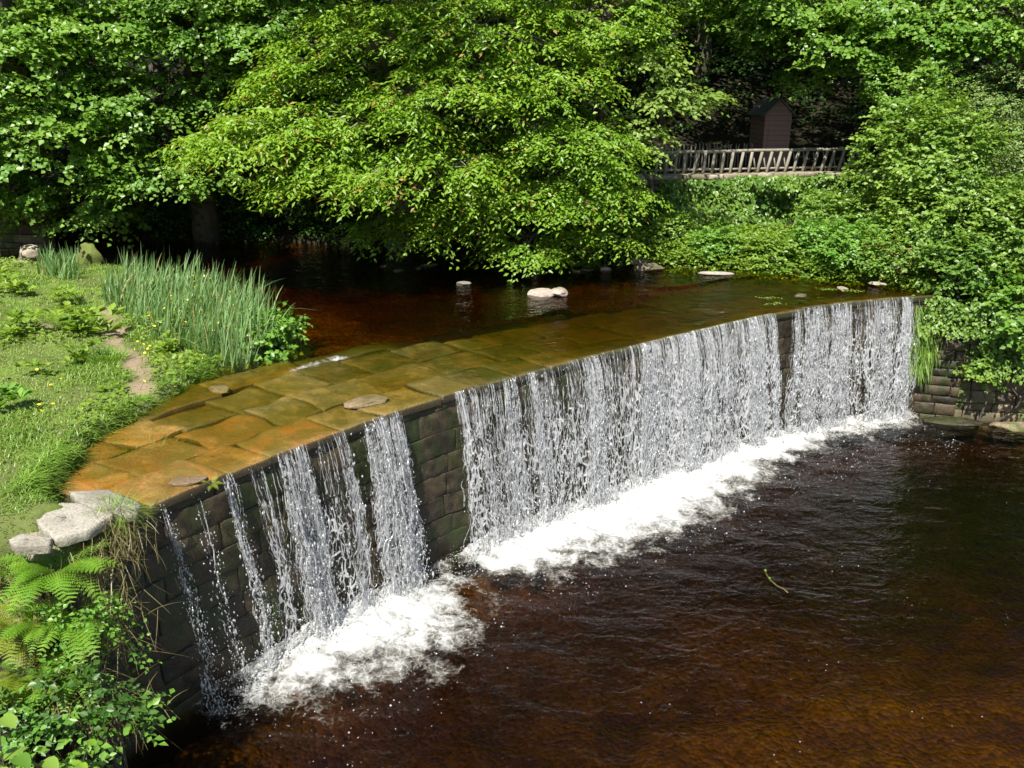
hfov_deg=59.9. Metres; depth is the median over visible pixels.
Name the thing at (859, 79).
woodland tree
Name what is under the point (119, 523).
grass tuft
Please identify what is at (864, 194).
bank plant
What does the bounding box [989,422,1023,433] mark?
mossy ledge
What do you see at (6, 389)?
dock plant
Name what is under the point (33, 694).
fern
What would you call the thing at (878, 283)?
rock
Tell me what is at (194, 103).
sycamore tree
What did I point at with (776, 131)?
door
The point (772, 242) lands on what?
bank plant
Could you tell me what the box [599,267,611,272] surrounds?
rock
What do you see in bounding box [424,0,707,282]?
beech tree
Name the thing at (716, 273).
rock
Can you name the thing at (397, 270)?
rock
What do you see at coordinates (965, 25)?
maple tree
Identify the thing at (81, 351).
dock plant
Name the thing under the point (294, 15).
woodland tree
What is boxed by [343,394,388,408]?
rock
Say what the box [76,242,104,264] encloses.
mossy boulder
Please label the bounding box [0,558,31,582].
fern
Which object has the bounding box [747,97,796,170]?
shed
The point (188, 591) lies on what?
waterfall
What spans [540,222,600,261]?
bank plant
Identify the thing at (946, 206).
bush
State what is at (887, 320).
waterfall
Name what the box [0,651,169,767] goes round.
bush
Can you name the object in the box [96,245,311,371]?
iris clump
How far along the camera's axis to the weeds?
13.93 m
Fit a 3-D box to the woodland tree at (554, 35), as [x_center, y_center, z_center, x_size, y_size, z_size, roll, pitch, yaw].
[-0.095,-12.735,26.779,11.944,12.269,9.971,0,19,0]
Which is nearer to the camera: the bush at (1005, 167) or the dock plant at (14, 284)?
the dock plant at (14, 284)
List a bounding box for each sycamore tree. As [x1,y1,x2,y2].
[0,0,245,225]
[0,0,429,251]
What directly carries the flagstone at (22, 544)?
on the ground at (904, 628)
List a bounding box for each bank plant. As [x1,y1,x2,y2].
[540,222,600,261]
[594,212,656,256]
[608,184,672,228]
[644,207,703,246]
[683,216,749,264]
[732,232,804,267]
[776,216,859,269]
[784,182,872,229]
[837,181,932,228]
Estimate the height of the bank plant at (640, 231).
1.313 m
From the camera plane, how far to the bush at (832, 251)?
20.34 m
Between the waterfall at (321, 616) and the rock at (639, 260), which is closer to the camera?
the waterfall at (321, 616)
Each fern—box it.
[0,540,120,614]
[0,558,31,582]
[0,592,92,656]
[0,594,50,667]
[0,645,69,708]
[0,648,72,717]
[3,689,83,755]
[22,589,130,664]
[40,655,108,715]
[58,622,112,665]
[202,476,223,490]
[618,249,637,259]
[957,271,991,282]
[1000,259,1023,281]
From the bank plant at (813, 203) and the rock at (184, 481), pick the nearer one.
the rock at (184, 481)
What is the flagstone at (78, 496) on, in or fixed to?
on the flagstone at (61, 529)
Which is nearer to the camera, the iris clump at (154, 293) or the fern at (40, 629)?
the fern at (40, 629)
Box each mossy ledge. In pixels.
[922,416,983,427]
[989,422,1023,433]
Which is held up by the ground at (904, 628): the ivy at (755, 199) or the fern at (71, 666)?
the fern at (71, 666)
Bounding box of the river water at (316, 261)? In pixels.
[0,239,932,478]
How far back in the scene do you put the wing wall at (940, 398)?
19.81 m
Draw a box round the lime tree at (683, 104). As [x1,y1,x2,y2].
[602,0,738,228]
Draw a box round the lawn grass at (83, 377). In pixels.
[0,259,289,746]
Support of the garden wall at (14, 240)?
on the ground at (904, 628)
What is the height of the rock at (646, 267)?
0.208 m
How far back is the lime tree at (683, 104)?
20.11 m
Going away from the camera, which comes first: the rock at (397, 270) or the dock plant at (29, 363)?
the dock plant at (29, 363)
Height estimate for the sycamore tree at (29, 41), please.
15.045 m
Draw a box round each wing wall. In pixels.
[909,314,971,440]
[948,325,1023,443]
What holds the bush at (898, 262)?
on the ground cover at (669, 253)
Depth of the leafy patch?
15.34 m
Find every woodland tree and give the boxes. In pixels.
[66,0,214,175]
[202,0,485,168]
[203,0,442,98]
[341,0,690,159]
[347,0,493,64]
[575,0,721,92]
[805,0,893,103]
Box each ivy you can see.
[656,170,1023,242]
[919,296,996,340]
[981,309,1023,384]
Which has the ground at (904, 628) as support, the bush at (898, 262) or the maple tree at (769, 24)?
the maple tree at (769, 24)
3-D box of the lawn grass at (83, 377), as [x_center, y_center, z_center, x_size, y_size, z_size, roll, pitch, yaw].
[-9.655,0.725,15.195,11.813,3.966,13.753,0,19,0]
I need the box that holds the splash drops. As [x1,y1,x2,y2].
[203,403,989,761]
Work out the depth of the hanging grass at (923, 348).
19.44 m
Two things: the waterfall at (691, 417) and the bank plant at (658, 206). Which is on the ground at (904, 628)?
the bank plant at (658, 206)
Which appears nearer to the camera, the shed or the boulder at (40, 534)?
the boulder at (40, 534)
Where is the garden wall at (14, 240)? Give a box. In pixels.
[0,210,57,260]
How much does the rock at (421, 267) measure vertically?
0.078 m
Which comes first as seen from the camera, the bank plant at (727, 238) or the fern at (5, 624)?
the fern at (5, 624)
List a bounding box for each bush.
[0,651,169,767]
[40,585,161,767]
[800,208,922,276]
[832,75,1023,238]
[844,210,947,281]
[847,41,973,225]
[864,157,1023,254]
[896,58,1023,192]
[900,224,1022,306]
[944,173,1023,266]
[952,343,1011,445]
[957,254,1023,442]
[963,108,1023,197]
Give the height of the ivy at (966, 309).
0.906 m
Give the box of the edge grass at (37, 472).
[3,331,297,502]
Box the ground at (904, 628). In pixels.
[0,0,1023,767]
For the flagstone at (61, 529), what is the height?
0.136 m
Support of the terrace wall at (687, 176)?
on the ground at (904, 628)
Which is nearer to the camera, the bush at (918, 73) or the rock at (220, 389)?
the rock at (220, 389)
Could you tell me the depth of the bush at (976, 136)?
20.21 m
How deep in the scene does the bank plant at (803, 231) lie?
20.96 m
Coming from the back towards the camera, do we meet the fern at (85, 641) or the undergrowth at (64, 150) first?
the undergrowth at (64, 150)
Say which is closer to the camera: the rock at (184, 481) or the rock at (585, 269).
the rock at (184, 481)
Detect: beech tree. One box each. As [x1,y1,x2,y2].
[145,0,619,270]
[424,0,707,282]
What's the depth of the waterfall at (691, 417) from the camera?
15.82 m
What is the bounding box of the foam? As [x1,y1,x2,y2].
[220,410,916,706]
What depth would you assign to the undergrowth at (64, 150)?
29.29 m
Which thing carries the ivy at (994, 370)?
attached to the wing wall at (967, 406)
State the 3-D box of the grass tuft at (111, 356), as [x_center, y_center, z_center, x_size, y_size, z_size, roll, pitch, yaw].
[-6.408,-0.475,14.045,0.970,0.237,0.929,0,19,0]
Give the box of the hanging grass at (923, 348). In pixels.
[906,305,947,387]
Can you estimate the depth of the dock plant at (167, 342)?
14.38 m
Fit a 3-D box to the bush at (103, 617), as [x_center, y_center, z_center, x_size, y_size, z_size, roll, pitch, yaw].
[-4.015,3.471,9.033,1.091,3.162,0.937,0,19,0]
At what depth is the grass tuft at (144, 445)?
11.34 m
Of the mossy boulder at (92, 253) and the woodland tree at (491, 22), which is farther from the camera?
the woodland tree at (491, 22)
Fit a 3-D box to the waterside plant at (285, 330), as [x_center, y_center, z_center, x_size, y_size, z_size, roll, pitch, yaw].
[-4.276,-0.899,15.143,1.709,0.909,2.183,0,19,0]
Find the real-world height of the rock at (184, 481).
0.083 m
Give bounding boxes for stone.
[19,244,39,261]
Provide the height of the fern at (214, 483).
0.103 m
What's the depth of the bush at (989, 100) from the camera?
21.96 m
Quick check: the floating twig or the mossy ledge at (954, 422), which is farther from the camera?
the mossy ledge at (954, 422)
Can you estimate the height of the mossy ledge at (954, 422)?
0.182 m
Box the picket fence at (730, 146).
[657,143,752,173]
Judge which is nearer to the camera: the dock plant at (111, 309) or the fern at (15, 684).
the fern at (15, 684)
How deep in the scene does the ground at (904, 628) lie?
13.83 m
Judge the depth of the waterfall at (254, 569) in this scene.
10.97 m
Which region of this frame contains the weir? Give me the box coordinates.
[52,281,948,767]
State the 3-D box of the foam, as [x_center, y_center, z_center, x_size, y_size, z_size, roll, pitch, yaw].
[3.030,2.304,15.007,16.600,0.293,3.433,-14,23,-35]
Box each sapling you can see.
[0,713,58,767]
[67,738,99,767]
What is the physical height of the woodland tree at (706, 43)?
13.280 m
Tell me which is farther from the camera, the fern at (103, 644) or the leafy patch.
the leafy patch
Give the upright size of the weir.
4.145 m
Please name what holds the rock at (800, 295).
in the river water at (316, 261)
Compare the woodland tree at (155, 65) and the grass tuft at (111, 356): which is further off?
the woodland tree at (155, 65)
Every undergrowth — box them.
[0,0,1023,262]
[0,159,573,273]
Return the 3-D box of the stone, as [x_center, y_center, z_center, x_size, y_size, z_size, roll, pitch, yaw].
[-11.867,-3.192,21.849,0.488,0.462,0.623,-11,22,-28]
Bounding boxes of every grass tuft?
[45,307,109,330]
[73,484,171,538]
[78,343,132,363]
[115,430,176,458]
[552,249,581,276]
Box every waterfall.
[160,504,233,723]
[191,491,263,701]
[223,473,286,685]
[248,412,436,659]
[455,313,785,565]
[783,297,920,439]
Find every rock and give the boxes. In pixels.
[168,475,206,486]
[208,385,229,394]
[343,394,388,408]
[393,269,404,272]
[415,265,423,270]
[422,263,438,266]
[456,281,470,286]
[527,287,567,301]
[579,268,593,271]
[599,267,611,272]
[628,257,649,264]
[634,263,663,271]
[697,271,734,275]
[795,293,806,297]
[837,286,848,290]
[868,282,886,285]
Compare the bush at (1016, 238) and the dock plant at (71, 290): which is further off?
the bush at (1016, 238)
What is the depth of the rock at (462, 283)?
19.60 m
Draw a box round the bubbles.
[293,434,1006,765]
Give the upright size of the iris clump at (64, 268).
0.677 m
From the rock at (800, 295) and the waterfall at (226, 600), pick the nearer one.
the waterfall at (226, 600)
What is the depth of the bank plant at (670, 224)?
21.93 m
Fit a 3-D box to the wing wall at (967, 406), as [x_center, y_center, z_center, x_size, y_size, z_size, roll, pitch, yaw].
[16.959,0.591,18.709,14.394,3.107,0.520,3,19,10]
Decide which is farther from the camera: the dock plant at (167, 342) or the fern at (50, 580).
the dock plant at (167, 342)
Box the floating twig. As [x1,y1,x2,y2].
[764,569,787,592]
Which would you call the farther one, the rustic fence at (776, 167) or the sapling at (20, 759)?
the rustic fence at (776, 167)
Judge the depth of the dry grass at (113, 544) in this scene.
8.80 m
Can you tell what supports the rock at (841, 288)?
in the river water at (316, 261)
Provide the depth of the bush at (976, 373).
19.15 m
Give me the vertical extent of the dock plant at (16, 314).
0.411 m
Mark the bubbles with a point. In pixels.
(826, 664)
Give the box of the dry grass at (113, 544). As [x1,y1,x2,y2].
[0,484,185,767]
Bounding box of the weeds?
[0,256,262,433]
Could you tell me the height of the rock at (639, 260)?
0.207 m
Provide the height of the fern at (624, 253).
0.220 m
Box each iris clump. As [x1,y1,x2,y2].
[33,241,99,281]
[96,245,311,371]
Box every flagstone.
[8,534,52,554]
[37,503,113,546]
[69,490,141,521]
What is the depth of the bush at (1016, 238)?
19.25 m
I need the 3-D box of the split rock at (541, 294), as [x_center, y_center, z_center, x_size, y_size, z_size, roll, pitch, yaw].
[0.749,-1.875,18.640,0.865,0.275,0.496,0,19,0]
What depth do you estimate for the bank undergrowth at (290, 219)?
24.69 m
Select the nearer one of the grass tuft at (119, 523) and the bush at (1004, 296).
the grass tuft at (119, 523)
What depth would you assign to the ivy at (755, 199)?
23.58 m
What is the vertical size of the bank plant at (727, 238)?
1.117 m
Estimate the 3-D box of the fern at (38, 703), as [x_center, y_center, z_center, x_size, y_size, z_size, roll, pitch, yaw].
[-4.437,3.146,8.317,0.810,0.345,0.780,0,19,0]
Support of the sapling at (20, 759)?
on the ground at (904, 628)
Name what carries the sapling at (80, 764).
on the ground at (904, 628)
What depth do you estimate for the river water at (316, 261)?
20.42 m
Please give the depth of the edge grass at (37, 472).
10.59 m
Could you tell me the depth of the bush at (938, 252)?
19.05 m
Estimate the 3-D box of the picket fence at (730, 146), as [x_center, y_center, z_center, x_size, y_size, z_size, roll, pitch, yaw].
[5.575,-6.468,25.814,2.767,1.025,0.074,0,19,0]
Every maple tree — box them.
[595,0,924,147]
[779,0,1023,166]
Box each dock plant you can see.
[0,265,36,292]
[0,307,46,334]
[0,382,32,407]
[14,358,55,375]
[42,301,125,332]
[46,283,83,298]
[59,337,103,362]
[151,329,178,351]
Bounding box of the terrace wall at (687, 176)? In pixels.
[632,167,1022,219]
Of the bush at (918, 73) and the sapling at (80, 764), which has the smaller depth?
the sapling at (80, 764)
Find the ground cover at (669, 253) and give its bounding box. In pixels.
[537,188,1013,293]
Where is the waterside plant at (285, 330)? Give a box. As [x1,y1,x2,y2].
[220,301,313,367]
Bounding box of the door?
[765,123,785,170]
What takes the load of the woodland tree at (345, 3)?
on the ground at (904, 628)
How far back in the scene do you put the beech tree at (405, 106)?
19.21 m
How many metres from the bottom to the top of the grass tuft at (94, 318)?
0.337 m
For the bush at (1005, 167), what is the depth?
21.45 m
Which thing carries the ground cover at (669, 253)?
on the ground at (904, 628)
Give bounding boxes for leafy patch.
[133,298,247,340]
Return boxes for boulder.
[23,531,90,573]
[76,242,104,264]
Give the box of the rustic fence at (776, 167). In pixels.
[647,147,869,174]
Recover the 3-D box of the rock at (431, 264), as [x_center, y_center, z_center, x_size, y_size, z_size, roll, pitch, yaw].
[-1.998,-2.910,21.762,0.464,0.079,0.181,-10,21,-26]

